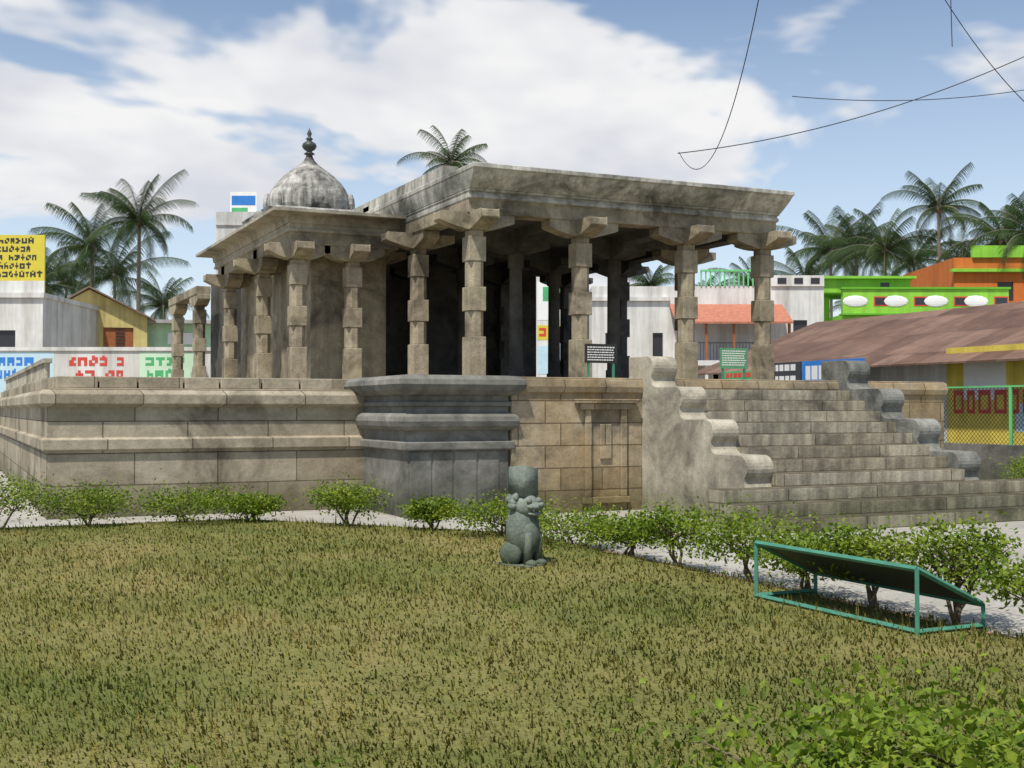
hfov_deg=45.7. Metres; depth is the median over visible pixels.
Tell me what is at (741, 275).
palm
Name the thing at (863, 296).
green building
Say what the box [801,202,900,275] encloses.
palm
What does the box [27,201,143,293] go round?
palm
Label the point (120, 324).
yellow house
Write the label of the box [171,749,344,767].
bush
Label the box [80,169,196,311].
palm
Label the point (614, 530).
hedge
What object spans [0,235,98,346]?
building
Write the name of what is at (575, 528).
hedge
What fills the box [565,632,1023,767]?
bush
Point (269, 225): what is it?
cornice
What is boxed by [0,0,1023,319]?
sky
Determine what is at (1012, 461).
bush
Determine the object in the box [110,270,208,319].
palm
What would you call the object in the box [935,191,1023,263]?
palm
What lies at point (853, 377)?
balustrade
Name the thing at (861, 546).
hedge
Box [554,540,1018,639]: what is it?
curb
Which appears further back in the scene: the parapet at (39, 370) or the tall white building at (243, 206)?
the tall white building at (243, 206)
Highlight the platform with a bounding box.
[0,376,364,519]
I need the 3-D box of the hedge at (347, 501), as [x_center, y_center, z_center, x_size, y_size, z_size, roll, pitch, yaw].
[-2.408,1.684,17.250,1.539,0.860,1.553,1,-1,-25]
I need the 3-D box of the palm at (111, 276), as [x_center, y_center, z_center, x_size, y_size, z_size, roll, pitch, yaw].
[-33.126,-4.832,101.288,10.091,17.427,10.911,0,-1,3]
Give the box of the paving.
[0,471,1023,637]
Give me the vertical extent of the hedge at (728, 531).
0.955 m
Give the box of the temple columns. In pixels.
[168,198,795,379]
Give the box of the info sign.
[754,540,985,634]
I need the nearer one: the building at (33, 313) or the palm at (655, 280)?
the building at (33, 313)
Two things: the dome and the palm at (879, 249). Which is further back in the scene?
the palm at (879, 249)
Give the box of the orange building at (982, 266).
[903,245,1023,302]
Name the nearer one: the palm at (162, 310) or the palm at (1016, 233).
the palm at (1016, 233)
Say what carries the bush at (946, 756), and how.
on the lawn at (420, 669)
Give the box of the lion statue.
[494,465,553,567]
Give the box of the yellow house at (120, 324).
[67,286,154,346]
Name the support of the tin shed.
on the paving
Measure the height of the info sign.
0.602 m
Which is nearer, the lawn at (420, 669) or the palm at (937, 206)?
the lawn at (420, 669)
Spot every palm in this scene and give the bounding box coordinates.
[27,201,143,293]
[45,247,85,297]
[45,253,112,296]
[54,229,191,313]
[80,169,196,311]
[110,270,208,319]
[396,125,487,174]
[628,265,673,285]
[695,272,737,285]
[708,257,751,285]
[774,247,833,274]
[776,208,882,317]
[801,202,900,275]
[830,208,942,275]
[833,300,840,311]
[858,223,963,275]
[879,162,984,262]
[903,227,977,260]
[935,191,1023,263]
[941,239,990,259]
[968,193,1023,284]
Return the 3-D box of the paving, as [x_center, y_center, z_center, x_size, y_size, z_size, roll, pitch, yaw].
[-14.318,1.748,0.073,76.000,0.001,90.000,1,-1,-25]
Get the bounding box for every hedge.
[0,469,73,530]
[28,474,152,525]
[121,468,250,524]
[215,484,293,521]
[290,472,400,524]
[398,491,464,529]
[416,481,576,537]
[490,494,637,551]
[580,509,662,556]
[613,495,730,566]
[667,489,836,582]
[737,519,856,595]
[790,513,956,608]
[877,509,1022,625]
[962,542,1023,613]
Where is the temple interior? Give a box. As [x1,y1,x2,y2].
[210,219,730,377]
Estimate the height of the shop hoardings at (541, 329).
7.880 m
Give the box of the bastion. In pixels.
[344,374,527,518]
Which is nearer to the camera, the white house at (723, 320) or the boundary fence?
the boundary fence
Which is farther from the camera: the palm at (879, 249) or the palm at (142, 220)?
the palm at (879, 249)
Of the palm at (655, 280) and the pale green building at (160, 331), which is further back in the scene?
the palm at (655, 280)
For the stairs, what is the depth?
19.63 m
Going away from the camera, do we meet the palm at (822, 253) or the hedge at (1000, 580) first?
the hedge at (1000, 580)
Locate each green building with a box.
[147,319,210,346]
[824,276,1010,320]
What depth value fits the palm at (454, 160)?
78.16 m
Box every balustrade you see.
[629,356,773,518]
[821,360,980,479]
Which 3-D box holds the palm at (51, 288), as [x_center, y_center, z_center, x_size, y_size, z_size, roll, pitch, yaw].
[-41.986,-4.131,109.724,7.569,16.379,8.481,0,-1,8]
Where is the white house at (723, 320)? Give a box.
[589,270,823,378]
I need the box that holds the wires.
[678,0,1023,169]
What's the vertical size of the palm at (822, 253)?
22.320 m
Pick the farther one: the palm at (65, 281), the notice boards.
the palm at (65, 281)
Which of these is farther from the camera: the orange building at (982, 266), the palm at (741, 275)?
the palm at (741, 275)
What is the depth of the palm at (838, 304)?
160.86 m
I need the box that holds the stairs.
[704,389,1023,533]
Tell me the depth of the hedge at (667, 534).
13.05 m
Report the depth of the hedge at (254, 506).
17.78 m
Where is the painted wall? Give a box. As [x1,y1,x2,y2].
[0,347,210,397]
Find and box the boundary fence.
[944,385,1023,479]
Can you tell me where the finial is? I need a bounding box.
[302,128,316,155]
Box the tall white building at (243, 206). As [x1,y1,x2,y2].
[216,192,256,273]
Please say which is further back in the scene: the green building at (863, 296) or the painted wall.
the green building at (863, 296)
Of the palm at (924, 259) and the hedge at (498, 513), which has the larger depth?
the palm at (924, 259)
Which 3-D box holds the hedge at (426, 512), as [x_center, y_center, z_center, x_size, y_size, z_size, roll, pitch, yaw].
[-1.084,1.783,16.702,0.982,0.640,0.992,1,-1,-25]
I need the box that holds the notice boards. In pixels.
[585,344,747,379]
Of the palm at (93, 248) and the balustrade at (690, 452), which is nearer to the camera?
the balustrade at (690, 452)
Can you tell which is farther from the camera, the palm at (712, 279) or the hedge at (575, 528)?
the palm at (712, 279)
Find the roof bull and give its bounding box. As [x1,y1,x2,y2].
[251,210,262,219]
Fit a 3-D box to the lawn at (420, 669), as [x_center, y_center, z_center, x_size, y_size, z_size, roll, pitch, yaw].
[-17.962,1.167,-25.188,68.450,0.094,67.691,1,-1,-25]
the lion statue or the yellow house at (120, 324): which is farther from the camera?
the yellow house at (120, 324)
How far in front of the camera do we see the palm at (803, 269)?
131.63 m
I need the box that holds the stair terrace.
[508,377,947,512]
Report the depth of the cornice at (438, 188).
24.05 m
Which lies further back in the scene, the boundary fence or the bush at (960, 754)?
the boundary fence
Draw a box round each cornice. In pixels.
[196,206,405,269]
[349,162,794,225]
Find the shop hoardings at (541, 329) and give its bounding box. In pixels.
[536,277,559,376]
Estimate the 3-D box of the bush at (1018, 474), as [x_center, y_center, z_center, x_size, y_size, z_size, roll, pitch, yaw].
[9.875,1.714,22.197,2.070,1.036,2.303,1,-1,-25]
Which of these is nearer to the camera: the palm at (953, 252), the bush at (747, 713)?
the bush at (747, 713)
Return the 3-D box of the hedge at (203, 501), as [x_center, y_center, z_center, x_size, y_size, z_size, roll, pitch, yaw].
[-4.857,1.680,17.877,1.922,0.904,2.018,0,-1,3]
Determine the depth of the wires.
30.13 m
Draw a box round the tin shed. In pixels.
[698,301,1023,444]
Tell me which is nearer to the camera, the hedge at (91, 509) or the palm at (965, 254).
the hedge at (91, 509)
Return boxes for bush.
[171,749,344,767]
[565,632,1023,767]
[682,706,893,767]
[740,642,1023,767]
[990,453,1023,478]
[992,454,1023,479]
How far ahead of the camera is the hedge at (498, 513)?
15.79 m
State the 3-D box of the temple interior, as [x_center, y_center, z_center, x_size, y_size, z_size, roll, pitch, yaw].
[-1.537,-1.606,31.329,9.320,3.430,15.288,1,-1,-25]
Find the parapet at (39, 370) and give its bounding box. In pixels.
[4,358,51,390]
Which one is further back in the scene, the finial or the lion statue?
the finial
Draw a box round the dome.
[242,155,354,224]
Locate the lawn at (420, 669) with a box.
[0,519,1023,767]

